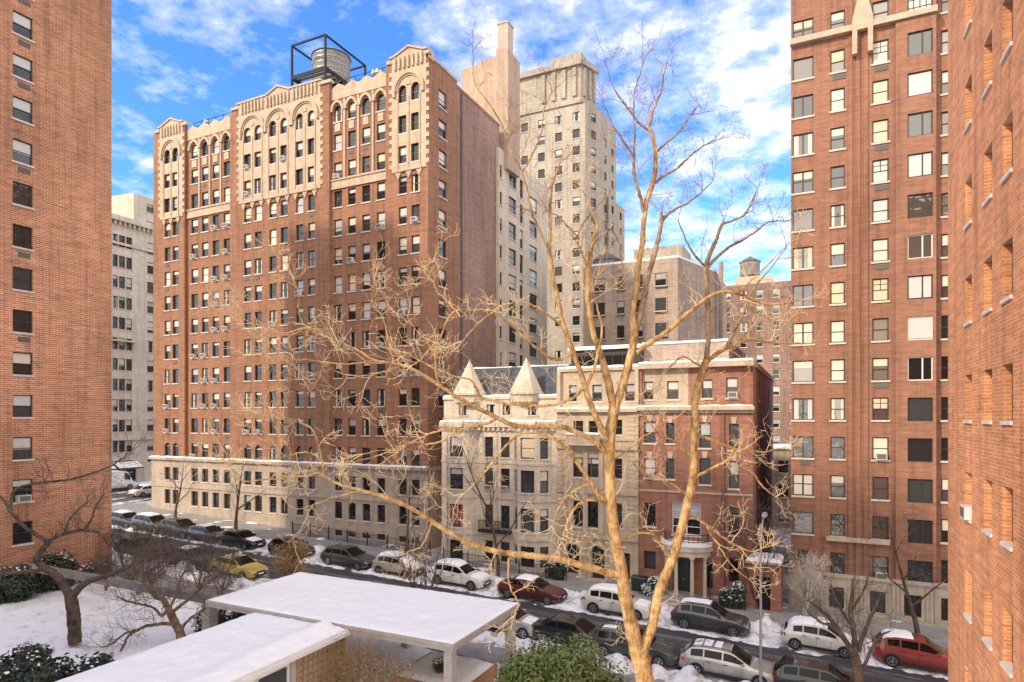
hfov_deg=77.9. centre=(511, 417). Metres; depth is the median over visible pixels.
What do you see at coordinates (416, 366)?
window
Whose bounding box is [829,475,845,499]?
window
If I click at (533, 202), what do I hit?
window
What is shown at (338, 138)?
window
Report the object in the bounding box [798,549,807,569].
window
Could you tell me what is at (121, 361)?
window
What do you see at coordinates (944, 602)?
window
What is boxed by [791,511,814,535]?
window
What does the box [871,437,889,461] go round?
window
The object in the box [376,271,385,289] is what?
window
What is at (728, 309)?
window
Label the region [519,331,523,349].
window
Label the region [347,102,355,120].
window
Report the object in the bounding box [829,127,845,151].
window
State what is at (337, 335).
window
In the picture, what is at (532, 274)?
window
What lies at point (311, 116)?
window
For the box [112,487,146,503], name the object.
snow
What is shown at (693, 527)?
window
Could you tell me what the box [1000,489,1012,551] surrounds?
window
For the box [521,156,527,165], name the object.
window
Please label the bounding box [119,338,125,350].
window
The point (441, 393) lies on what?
window
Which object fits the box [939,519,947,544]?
window
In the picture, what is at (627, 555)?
window
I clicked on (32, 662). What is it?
evergreen shrub
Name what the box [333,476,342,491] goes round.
window
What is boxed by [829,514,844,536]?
window
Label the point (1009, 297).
window
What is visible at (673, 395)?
window
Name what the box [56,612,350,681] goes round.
garden lobby
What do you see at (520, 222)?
window
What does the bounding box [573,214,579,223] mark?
window
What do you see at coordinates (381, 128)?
window
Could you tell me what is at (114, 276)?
window
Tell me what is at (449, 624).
canopy
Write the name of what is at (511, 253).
window
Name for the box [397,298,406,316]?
window
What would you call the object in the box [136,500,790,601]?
ground
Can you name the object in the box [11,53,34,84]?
window
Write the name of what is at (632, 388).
window
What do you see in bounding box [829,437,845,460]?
window
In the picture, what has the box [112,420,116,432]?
window
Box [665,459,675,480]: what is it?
window
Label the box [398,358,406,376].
window
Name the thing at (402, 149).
window
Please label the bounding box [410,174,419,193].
window
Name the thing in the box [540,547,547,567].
window
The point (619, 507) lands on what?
window
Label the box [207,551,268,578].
taxi
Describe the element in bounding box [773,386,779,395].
window
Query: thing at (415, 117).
window
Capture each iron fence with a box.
[292,521,430,554]
[443,547,546,577]
[709,589,745,610]
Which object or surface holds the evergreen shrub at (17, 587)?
on the ground
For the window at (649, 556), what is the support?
in the brick house at (745, 401)
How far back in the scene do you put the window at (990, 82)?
15.51 m
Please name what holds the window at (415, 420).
in the apartment building at (326, 180)
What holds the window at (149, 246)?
in the apartment building at (132, 321)
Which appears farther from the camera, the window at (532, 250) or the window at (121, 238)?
the window at (121, 238)
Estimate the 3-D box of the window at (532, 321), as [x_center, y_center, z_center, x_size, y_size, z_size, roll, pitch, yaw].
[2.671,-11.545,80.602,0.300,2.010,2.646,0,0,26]
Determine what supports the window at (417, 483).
in the apartment building at (326, 180)
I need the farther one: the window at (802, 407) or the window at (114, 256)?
the window at (114, 256)
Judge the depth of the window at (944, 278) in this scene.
42.30 m
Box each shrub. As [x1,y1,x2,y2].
[0,548,113,604]
[0,641,115,681]
[88,549,124,590]
[97,519,148,571]
[119,516,177,577]
[119,546,163,595]
[140,519,190,574]
[171,528,226,587]
[191,608,246,632]
[200,540,246,594]
[432,653,443,673]
[544,561,568,580]
[639,574,667,596]
[718,580,746,608]
[782,548,845,614]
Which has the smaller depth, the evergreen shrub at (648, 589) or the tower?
the evergreen shrub at (648, 589)
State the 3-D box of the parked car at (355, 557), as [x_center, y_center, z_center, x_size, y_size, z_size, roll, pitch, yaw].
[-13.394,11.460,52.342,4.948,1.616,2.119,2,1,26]
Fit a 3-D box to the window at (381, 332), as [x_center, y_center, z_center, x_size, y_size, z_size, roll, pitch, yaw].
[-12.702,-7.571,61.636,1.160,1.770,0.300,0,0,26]
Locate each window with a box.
[11,10,34,43]
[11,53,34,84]
[11,96,34,126]
[11,138,34,168]
[11,181,34,209]
[11,224,34,251]
[11,267,34,293]
[11,309,34,335]
[11,352,34,376]
[11,395,34,418]
[11,437,34,461]
[11,520,34,547]
[13,479,34,504]
[112,234,118,246]
[112,254,118,267]
[112,275,117,287]
[112,296,118,308]
[112,316,118,329]
[112,337,118,349]
[112,358,118,370]
[112,378,118,390]
[112,399,118,411]
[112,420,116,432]
[113,440,118,452]
[119,235,125,248]
[119,256,125,268]
[119,276,125,289]
[119,297,125,309]
[119,317,124,329]
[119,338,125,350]
[119,358,125,370]
[119,379,125,391]
[119,399,125,411]
[119,420,125,431]
[119,440,125,452]
[119,469,134,480]
[126,237,132,250]
[126,257,132,270]
[126,278,132,290]
[126,298,132,310]
[126,318,132,330]
[126,339,131,350]
[126,359,132,371]
[126,379,132,391]
[126,399,132,411]
[126,420,132,431]
[126,440,132,452]
[147,204,152,213]
[147,242,152,255]
[147,262,152,274]
[147,282,152,294]
[147,302,152,313]
[147,321,152,333]
[147,341,152,352]
[147,361,152,372]
[147,380,152,392]
[147,400,152,411]
[147,420,152,431]
[147,439,152,451]
[256,664,288,681]
[307,111,314,127]
[307,139,313,155]
[307,167,313,183]
[307,474,315,489]
[333,106,342,123]
[333,134,342,152]
[333,162,341,179]
[333,191,342,208]
[333,219,342,237]
[333,248,342,265]
[333,276,342,293]
[333,305,342,322]
[333,333,342,350]
[333,362,342,378]
[333,390,342,407]
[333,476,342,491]
[334,419,342,435]
[335,447,341,462]
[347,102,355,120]
[347,130,355,148]
[347,159,355,176]
[347,188,355,206]
[347,217,355,234]
[347,246,355,263]
[347,275,355,292]
[347,303,355,320]
[347,332,355,349]
[347,361,355,378]
[347,419,355,435]
[347,476,355,492]
[348,390,355,407]
[349,447,355,462]
[361,98,370,116]
[361,127,370,145]
[361,156,369,173]
[361,185,370,203]
[361,214,370,232]
[361,244,370,261]
[361,273,370,290]
[361,302,370,319]
[361,331,370,348]
[361,362,370,377]
[361,389,370,406]
[361,419,370,436]
[361,477,369,493]
[363,448,369,463]
[376,94,385,112]
[376,123,385,142]
[376,153,384,170]
[376,182,385,200]
[376,212,385,230]
[376,241,385,259]
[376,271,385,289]
[376,300,385,318]
[376,360,385,377]
[376,389,385,406]
[376,419,384,436]
[377,330,385,347]
[378,448,384,464]
[378,478,384,494]
[397,176,406,195]
[397,207,406,225]
[397,237,406,255]
[397,267,406,285]
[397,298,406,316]
[397,328,406,346]
[397,388,406,406]
[397,419,406,436]
[398,86,406,104]
[398,116,406,134]
[398,146,406,164]
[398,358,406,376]
[398,479,406,495]
[400,449,406,464]
[410,83,418,101]
[410,113,418,131]
[410,143,418,162]
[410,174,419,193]
[410,204,419,223]
[410,235,419,254]
[410,266,419,284]
[410,296,419,315]
[410,327,419,345]
[410,357,419,375]
[410,388,419,406]
[410,419,419,437]
[410,480,419,496]
[412,449,419,465]
[438,90,447,112]
[438,120,447,142]
[438,150,447,171]
[438,180,447,200]
[438,210,447,230]
[438,239,447,259]
[438,270,447,289]
[438,299,447,318]
[438,329,447,347]
[438,359,447,377]
[438,389,444,406]
[448,437,463,457]
[448,468,463,490]
[448,504,463,528]
[450,539,462,558]
[457,404,467,416]
[483,437,493,457]
[483,468,492,490]
[484,504,492,528]
[485,404,494,416]
[486,540,492,559]
[499,469,510,491]
[500,437,510,458]
[500,505,509,530]
[501,404,511,416]
[502,542,509,561]
[509,174,516,191]
[509,197,516,216]
[509,223,516,242]
[509,248,516,267]
[509,274,516,293]
[509,300,516,318]
[509,326,516,344]
[509,352,514,366]
[519,180,523,200]
[519,206,523,225]
[519,230,523,250]
[519,255,523,275]
[519,280,523,300]
[519,306,523,325]
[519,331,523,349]
[519,438,534,460]
[519,470,534,494]
[519,509,534,534]
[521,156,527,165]
[521,546,533,567]
[522,123,527,132]
[527,403,538,416]
[529,221,537,240]
[529,245,537,263]
[529,269,537,287]
[529,294,537,311]
[529,318,537,334]
[529,342,537,358]
[530,197,537,216]
[537,119,544,129]
[537,136,544,146]
[537,153,544,162]
[537,169,544,179]
[539,438,549,460]
[539,471,549,494]
[540,509,549,534]
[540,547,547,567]
[554,132,561,142]
[554,149,561,159]
[554,183,561,192]
[554,200,561,209]
[554,216,561,226]
[554,250,561,259]
[555,116,561,125]
[555,166,561,175]
[555,267,561,276]
[557,284,561,292]
[568,385,577,402]
[572,112,579,122]
[572,129,579,139]
[572,197,579,206]
[572,248,579,257]
[572,265,579,274]
[572,282,579,291]
[572,299,579,308]
[572,316,579,325]
[572,333,579,342]
[573,146,579,155]
[573,163,579,172]
[573,180,579,189]
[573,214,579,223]
[573,457,598,479]
[573,501,597,529]
[574,421,582,431]
[589,421,597,432]
[591,114,596,124]
[591,131,596,141]
[591,147,596,158]
[591,181,596,191]
[591,198,596,208]
[593,302,605,316]
[593,385,602,402]
[594,278,605,292]
[595,326,605,339]
[613,553,630,581]
[615,458,622,480]
[616,276,624,290]
[616,301,624,314]
[616,325,624,338]
[616,420,622,435]
[617,503,622,529]
[624,384,634,402]
[638,324,643,337]
[639,275,642,288]
[642,382,653,400]
[643,422,656,444]
[643,458,656,479]
[643,503,656,527]
[644,551,655,568]
[654,272,666,286]
[654,297,666,311]
[655,323,666,336]
[665,423,675,444]
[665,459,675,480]
[666,381,679,400]
[671,502,701,537]
[698,422,711,449]
[698,458,711,485]
[700,379,713,399]
[707,562,712,588]
[725,377,738,399]
[727,308,730,316]
[728,424,738,451]
[728,461,739,490]
[728,506,739,537]
[729,557,738,581]
[740,291,746,299]
[740,307,746,315]
[740,323,746,331]
[740,339,746,347]
[756,289,762,298]
[756,306,762,314]
[756,322,762,330]
[756,338,762,347]
[756,354,762,363]
[772,288,779,297]
[772,305,779,313]
[772,321,779,330]
[772,337,779,346]
[772,353,779,362]
[773,370,779,378]
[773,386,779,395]
[773,403,779,411]
[773,419,779,427]
[773,435,779,443]
[778,460,788,473]
[778,485,788,498]
[778,509,788,522]
[791,56,814,82]
[791,94,814,120]
[791,132,814,157]
[791,170,814,195]
[791,208,814,233]
[791,246,814,270]
[791,284,814,308]
[791,322,814,345]
[791,360,814,383]
[791,398,814,421]
[791,436,814,459]
[791,474,814,497]
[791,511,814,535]
[793,18,812,37]
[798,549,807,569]
[829,49,845,74]
[829,88,845,113]
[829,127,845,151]
[829,165,845,190]
[829,204,845,228]
[829,243,845,267]
[829,282,845,305]
[829,320,845,344]
[829,359,845,382]
[829,398,845,421]
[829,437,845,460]
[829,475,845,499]
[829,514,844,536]
[829,587,843,607]
[830,10,844,28]
[830,552,844,573]
[870,591,884,612]
[871,39,889,66]
[871,79,889,105]
[871,119,889,145]
[871,159,889,184]
[871,198,889,223]
[871,238,889,263]
[871,278,889,302]
[871,318,889,342]
[871,358,889,381]
[871,397,889,421]
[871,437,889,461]
[871,477,889,501]
[871,516,889,540]
[872,0,888,18]
[872,556,888,577]
[904,594,920,616]
[908,0,932,10]
[908,28,932,56]
[908,69,932,96]
[908,110,932,137]
[908,151,932,177]
[908,192,932,218]
[908,233,932,258]
[908,274,932,299]
[908,315,932,339]
[908,356,932,380]
[908,397,932,420]
[908,438,932,461]
[908,479,932,502]
[908,519,932,543]
[908,560,932,582]
[939,0,947,14]
[939,30,947,55]
[939,71,947,96]
[939,112,947,136]
[939,152,947,177]
[939,193,947,218]
[939,234,947,258]
[939,275,947,299]
[939,315,947,340]
[939,356,947,380]
[939,397,947,421]
[939,438,947,462]
[939,478,947,503]
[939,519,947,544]
[941,560,947,583]
[941,598,947,619]
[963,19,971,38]
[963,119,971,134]
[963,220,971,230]
[963,320,971,326]
[963,612,971,623]
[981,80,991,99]
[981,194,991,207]
[981,307,991,315]
[981,421,991,423]
[981,529,991,537]
[981,637,991,650]
[1000,1,1012,64]
[1000,122,1012,184]
[1000,243,1012,304]
[1000,364,1012,424]
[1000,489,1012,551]
[1000,615,1012,678]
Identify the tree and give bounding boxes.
[0,409,188,645]
[68,517,254,652]
[159,449,208,516]
[182,19,830,681]
[221,443,287,528]
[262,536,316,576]
[377,519,462,590]
[387,441,443,554]
[430,401,562,576]
[694,490,826,608]
[783,558,906,681]
[840,493,947,633]
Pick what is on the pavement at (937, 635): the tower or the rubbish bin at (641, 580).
the rubbish bin at (641, 580)
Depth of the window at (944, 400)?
42.30 m
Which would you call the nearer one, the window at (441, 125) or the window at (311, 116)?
the window at (441, 125)
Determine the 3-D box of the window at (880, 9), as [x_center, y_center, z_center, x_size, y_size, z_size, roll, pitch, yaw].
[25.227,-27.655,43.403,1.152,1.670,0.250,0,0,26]
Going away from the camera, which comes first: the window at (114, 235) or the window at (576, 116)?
the window at (114, 235)
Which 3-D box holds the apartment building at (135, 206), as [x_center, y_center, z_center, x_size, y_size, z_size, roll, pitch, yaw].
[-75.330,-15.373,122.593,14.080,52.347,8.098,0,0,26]
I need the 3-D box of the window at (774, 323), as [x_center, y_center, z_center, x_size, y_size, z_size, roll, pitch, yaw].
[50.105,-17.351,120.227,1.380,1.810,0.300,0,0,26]
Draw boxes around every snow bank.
[112,524,947,679]
[112,548,749,681]
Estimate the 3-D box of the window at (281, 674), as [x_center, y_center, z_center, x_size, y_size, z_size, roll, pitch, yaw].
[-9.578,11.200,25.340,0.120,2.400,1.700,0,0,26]
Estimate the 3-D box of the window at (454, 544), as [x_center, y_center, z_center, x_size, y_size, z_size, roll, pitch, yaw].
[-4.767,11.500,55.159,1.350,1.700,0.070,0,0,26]
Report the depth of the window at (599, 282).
77.90 m
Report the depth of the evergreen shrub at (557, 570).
49.65 m
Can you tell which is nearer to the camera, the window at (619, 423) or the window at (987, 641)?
the window at (987, 641)
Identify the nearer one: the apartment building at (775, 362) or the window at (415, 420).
the window at (415, 420)
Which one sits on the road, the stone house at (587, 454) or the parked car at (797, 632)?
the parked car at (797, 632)
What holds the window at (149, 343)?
in the apartment building at (132, 321)
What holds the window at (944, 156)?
in the apartment building at (869, 172)
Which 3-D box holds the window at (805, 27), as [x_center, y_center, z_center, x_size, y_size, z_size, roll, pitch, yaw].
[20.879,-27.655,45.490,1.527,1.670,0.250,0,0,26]
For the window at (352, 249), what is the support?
in the apartment building at (326, 180)
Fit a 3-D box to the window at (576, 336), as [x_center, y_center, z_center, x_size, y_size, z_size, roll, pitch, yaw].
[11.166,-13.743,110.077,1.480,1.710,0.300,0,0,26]
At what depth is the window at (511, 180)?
75.21 m
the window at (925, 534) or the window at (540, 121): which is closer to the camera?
the window at (925, 534)
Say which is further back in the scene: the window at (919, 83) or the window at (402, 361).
the window at (402, 361)
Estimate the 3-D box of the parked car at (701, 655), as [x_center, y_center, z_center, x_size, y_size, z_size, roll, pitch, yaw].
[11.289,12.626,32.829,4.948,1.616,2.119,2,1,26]
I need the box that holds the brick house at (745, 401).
[638,338,774,597]
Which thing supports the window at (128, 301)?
in the apartment building at (132, 321)
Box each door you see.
[568,543,578,572]
[593,546,603,578]
[673,558,689,591]
[756,576,769,609]
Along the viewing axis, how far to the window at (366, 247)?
62.52 m
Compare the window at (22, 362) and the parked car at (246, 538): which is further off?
the parked car at (246, 538)
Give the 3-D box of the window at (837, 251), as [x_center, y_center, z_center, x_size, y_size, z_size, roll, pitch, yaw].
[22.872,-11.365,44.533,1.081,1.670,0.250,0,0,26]
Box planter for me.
[392,651,496,681]
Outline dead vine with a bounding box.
[306,623,439,681]
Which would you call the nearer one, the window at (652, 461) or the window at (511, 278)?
the window at (652, 461)
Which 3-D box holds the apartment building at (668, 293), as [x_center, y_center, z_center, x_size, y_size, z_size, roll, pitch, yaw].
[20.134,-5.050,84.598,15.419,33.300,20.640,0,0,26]
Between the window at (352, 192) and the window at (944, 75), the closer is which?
the window at (944, 75)
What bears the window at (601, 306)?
in the apartment building at (668, 293)
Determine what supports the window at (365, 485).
in the apartment building at (326, 180)
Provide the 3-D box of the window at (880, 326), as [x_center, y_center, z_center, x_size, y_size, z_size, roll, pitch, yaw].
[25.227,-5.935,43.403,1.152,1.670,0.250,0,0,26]
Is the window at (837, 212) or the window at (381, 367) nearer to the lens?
the window at (837, 212)
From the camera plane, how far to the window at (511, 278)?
75.21 m
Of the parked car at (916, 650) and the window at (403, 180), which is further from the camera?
the window at (403, 180)
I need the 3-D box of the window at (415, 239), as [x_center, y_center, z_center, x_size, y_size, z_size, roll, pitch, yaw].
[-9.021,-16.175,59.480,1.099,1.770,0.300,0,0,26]
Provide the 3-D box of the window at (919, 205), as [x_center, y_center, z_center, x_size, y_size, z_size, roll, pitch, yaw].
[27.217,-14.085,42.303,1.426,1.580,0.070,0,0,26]
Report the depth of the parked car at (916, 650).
34.54 m
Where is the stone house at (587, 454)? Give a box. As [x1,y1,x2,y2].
[554,344,643,583]
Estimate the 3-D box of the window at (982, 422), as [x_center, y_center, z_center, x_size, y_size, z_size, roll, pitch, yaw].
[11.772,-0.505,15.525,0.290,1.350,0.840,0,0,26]
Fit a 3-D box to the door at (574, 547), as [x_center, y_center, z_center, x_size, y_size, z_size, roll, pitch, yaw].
[5.017,11.425,51.478,1.088,2.450,0.100,0,0,26]
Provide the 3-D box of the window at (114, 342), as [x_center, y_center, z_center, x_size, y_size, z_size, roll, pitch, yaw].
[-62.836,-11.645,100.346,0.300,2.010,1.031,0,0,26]
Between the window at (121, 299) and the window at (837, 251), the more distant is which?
the window at (121, 299)
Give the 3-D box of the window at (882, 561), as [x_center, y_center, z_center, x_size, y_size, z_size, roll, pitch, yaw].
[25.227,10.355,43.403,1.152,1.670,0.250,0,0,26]
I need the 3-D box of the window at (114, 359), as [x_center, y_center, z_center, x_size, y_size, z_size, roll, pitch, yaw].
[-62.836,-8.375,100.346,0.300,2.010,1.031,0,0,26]
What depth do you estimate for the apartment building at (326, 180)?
65.41 m
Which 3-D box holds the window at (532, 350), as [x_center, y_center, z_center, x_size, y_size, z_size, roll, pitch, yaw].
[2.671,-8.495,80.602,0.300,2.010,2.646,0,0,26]
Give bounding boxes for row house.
[439,360,513,562]
[494,357,570,572]
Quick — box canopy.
[20,562,519,681]
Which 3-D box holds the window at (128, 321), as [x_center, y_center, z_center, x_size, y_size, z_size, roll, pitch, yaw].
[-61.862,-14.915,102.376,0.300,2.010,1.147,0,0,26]
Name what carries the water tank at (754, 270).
on the apartment building at (775, 362)
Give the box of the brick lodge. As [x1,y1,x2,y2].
[745,552,783,612]
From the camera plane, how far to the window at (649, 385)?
49.23 m
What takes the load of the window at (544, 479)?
in the row house at (541, 383)
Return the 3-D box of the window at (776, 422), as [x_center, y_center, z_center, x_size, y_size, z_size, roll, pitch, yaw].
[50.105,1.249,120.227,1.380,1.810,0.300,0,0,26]
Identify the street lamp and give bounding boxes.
[313,452,334,544]
[759,512,767,681]
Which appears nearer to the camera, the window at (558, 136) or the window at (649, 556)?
the window at (649, 556)
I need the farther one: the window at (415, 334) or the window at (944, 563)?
the window at (415, 334)
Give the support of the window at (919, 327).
in the apartment building at (869, 172)
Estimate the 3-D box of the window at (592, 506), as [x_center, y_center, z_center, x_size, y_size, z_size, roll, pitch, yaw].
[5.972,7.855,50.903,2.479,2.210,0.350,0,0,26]
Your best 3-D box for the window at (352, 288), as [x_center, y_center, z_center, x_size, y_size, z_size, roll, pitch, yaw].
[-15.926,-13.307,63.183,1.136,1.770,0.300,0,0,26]
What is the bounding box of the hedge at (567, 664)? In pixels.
[493,630,631,681]
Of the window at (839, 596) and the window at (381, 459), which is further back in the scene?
the window at (381, 459)
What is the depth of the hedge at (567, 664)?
27.02 m
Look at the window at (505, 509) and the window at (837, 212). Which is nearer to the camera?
the window at (837, 212)
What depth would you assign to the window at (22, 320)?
42.92 m
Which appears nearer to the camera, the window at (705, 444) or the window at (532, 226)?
the window at (705, 444)
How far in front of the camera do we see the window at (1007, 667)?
14.10 m
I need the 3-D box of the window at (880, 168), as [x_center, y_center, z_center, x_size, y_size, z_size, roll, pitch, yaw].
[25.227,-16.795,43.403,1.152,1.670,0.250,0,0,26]
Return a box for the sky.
[112,0,790,285]
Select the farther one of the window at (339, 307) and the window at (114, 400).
the window at (114, 400)
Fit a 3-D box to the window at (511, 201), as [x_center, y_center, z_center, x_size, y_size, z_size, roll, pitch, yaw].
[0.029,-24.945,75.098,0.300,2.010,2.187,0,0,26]
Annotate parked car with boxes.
[112,510,136,527]
[113,536,166,556]
[128,484,151,496]
[130,512,165,533]
[158,517,195,538]
[162,545,216,569]
[186,523,224,543]
[216,528,265,549]
[267,536,314,557]
[320,543,375,570]
[371,551,424,578]
[428,558,491,590]
[490,607,539,638]
[497,573,567,604]
[531,613,598,652]
[581,583,650,620]
[589,620,681,666]
[670,596,750,636]
[679,637,773,681]
[772,655,872,681]
[781,615,859,657]
[872,629,947,672]
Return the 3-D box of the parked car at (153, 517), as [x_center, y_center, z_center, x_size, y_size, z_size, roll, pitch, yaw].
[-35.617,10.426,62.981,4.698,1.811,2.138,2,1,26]
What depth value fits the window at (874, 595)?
43.40 m
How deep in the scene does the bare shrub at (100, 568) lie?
42.87 m
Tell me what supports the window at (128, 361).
in the apartment building at (132, 321)
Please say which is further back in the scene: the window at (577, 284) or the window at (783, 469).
the window at (577, 284)
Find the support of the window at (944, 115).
in the apartment building at (869, 172)
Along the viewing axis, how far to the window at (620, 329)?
76.80 m
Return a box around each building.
[112,193,152,224]
[112,213,152,481]
[148,44,499,548]
[461,20,546,366]
[583,244,726,346]
[727,274,790,443]
[773,443,790,528]
[789,0,947,627]
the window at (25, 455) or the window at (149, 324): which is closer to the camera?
the window at (25, 455)
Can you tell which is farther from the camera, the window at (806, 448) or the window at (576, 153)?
the window at (576, 153)
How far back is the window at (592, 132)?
110.85 m
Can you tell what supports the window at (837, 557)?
in the apartment building at (869, 172)
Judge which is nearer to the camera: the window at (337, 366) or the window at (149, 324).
the window at (337, 366)
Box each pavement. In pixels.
[111,564,664,681]
[112,502,947,647]
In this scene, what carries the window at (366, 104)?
in the apartment building at (326, 180)
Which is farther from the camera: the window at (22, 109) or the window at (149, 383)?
the window at (149, 383)
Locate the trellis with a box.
[296,637,345,681]
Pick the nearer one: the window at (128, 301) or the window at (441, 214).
the window at (441, 214)
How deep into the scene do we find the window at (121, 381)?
101.50 m
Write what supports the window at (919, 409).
in the apartment building at (869, 172)
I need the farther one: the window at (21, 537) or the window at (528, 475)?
the window at (528, 475)
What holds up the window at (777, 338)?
in the apartment building at (775, 362)
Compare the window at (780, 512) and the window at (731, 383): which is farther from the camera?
the window at (780, 512)
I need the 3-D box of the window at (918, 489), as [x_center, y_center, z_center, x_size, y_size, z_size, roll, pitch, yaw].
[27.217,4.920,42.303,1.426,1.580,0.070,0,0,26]
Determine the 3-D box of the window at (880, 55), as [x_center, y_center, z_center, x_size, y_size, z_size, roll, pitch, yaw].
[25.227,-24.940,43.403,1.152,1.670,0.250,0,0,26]
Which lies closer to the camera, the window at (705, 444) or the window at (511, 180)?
the window at (705, 444)
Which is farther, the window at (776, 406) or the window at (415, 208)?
the window at (776, 406)
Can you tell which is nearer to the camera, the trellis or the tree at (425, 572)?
the trellis
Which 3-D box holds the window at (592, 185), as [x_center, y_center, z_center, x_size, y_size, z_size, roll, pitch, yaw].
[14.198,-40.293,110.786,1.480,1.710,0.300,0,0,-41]
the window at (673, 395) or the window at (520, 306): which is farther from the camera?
the window at (520, 306)
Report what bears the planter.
on the ground
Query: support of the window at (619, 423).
in the stone house at (587, 454)
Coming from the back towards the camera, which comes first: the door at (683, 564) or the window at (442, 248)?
the window at (442, 248)
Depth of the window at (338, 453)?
64.11 m
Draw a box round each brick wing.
[0,0,111,580]
[948,0,1023,681]
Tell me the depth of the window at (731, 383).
46.56 m
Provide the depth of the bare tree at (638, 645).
16.31 m
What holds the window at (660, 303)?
in the apartment building at (668, 293)
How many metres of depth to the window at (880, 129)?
43.44 m
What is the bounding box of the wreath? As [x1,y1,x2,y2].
[594,552,603,564]
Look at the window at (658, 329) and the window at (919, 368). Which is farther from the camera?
the window at (658, 329)
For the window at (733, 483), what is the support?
in the brick house at (745, 401)
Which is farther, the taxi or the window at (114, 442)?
the window at (114, 442)
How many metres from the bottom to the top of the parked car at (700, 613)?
1.747 m
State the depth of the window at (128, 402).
102.45 m
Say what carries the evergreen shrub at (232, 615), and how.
on the ground
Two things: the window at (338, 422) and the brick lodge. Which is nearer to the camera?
the brick lodge
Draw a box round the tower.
[520,52,624,364]
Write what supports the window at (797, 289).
in the apartment building at (869, 172)
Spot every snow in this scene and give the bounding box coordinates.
[0,575,506,681]
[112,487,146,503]
[112,503,900,622]
[137,481,151,484]
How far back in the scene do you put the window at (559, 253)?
111.56 m
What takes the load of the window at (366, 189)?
in the apartment building at (326, 180)
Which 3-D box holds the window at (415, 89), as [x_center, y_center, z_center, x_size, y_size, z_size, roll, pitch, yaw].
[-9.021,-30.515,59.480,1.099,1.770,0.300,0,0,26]
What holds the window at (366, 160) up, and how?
in the apartment building at (326, 180)
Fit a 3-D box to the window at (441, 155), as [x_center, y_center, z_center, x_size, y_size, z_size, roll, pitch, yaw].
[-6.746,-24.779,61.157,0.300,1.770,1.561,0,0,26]
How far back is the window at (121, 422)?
101.40 m
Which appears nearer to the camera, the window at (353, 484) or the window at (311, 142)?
the window at (353, 484)
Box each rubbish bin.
[630,574,640,590]
[637,575,647,590]
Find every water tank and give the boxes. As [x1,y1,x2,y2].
[291,33,365,88]
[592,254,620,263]
[739,256,760,276]
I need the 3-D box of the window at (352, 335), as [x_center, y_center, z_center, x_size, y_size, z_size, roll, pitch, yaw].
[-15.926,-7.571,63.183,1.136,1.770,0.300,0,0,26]
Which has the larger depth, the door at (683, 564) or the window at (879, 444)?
the door at (683, 564)
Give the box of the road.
[112,528,947,681]
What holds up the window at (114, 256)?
in the apartment building at (132, 321)
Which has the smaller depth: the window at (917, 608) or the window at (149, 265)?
the window at (917, 608)
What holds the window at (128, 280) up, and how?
in the apartment building at (132, 321)
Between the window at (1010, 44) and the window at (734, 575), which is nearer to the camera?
the window at (1010, 44)
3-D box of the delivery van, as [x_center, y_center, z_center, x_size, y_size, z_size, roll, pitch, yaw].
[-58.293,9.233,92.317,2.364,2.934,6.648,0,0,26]
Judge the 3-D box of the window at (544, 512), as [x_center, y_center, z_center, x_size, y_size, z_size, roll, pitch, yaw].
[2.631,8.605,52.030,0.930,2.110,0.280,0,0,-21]
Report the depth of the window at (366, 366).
62.58 m
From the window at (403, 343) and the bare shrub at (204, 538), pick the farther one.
the window at (403, 343)
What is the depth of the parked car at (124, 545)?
52.91 m
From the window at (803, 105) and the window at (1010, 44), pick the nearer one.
the window at (1010, 44)
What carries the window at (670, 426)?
in the brick house at (745, 401)
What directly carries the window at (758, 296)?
in the apartment building at (775, 362)
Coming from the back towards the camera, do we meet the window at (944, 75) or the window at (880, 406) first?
the window at (880, 406)
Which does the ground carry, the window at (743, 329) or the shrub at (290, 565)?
the shrub at (290, 565)
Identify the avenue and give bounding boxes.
[112,483,151,502]
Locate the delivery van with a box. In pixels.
[112,470,136,489]
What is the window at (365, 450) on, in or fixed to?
in the apartment building at (326, 180)
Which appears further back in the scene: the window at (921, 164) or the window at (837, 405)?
the window at (837, 405)
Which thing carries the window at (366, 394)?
in the apartment building at (326, 180)
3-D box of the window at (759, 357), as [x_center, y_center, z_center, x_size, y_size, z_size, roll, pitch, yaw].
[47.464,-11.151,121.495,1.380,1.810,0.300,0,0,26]
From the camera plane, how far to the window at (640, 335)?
75.71 m
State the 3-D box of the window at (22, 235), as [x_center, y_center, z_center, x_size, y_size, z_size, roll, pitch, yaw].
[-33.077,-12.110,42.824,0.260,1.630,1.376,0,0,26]
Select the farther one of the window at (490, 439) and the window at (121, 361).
the window at (121, 361)
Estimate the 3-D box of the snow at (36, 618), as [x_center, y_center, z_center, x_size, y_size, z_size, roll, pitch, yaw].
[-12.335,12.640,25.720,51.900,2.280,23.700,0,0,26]
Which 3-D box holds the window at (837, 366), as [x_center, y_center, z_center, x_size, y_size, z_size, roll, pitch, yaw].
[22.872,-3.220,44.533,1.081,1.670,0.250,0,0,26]

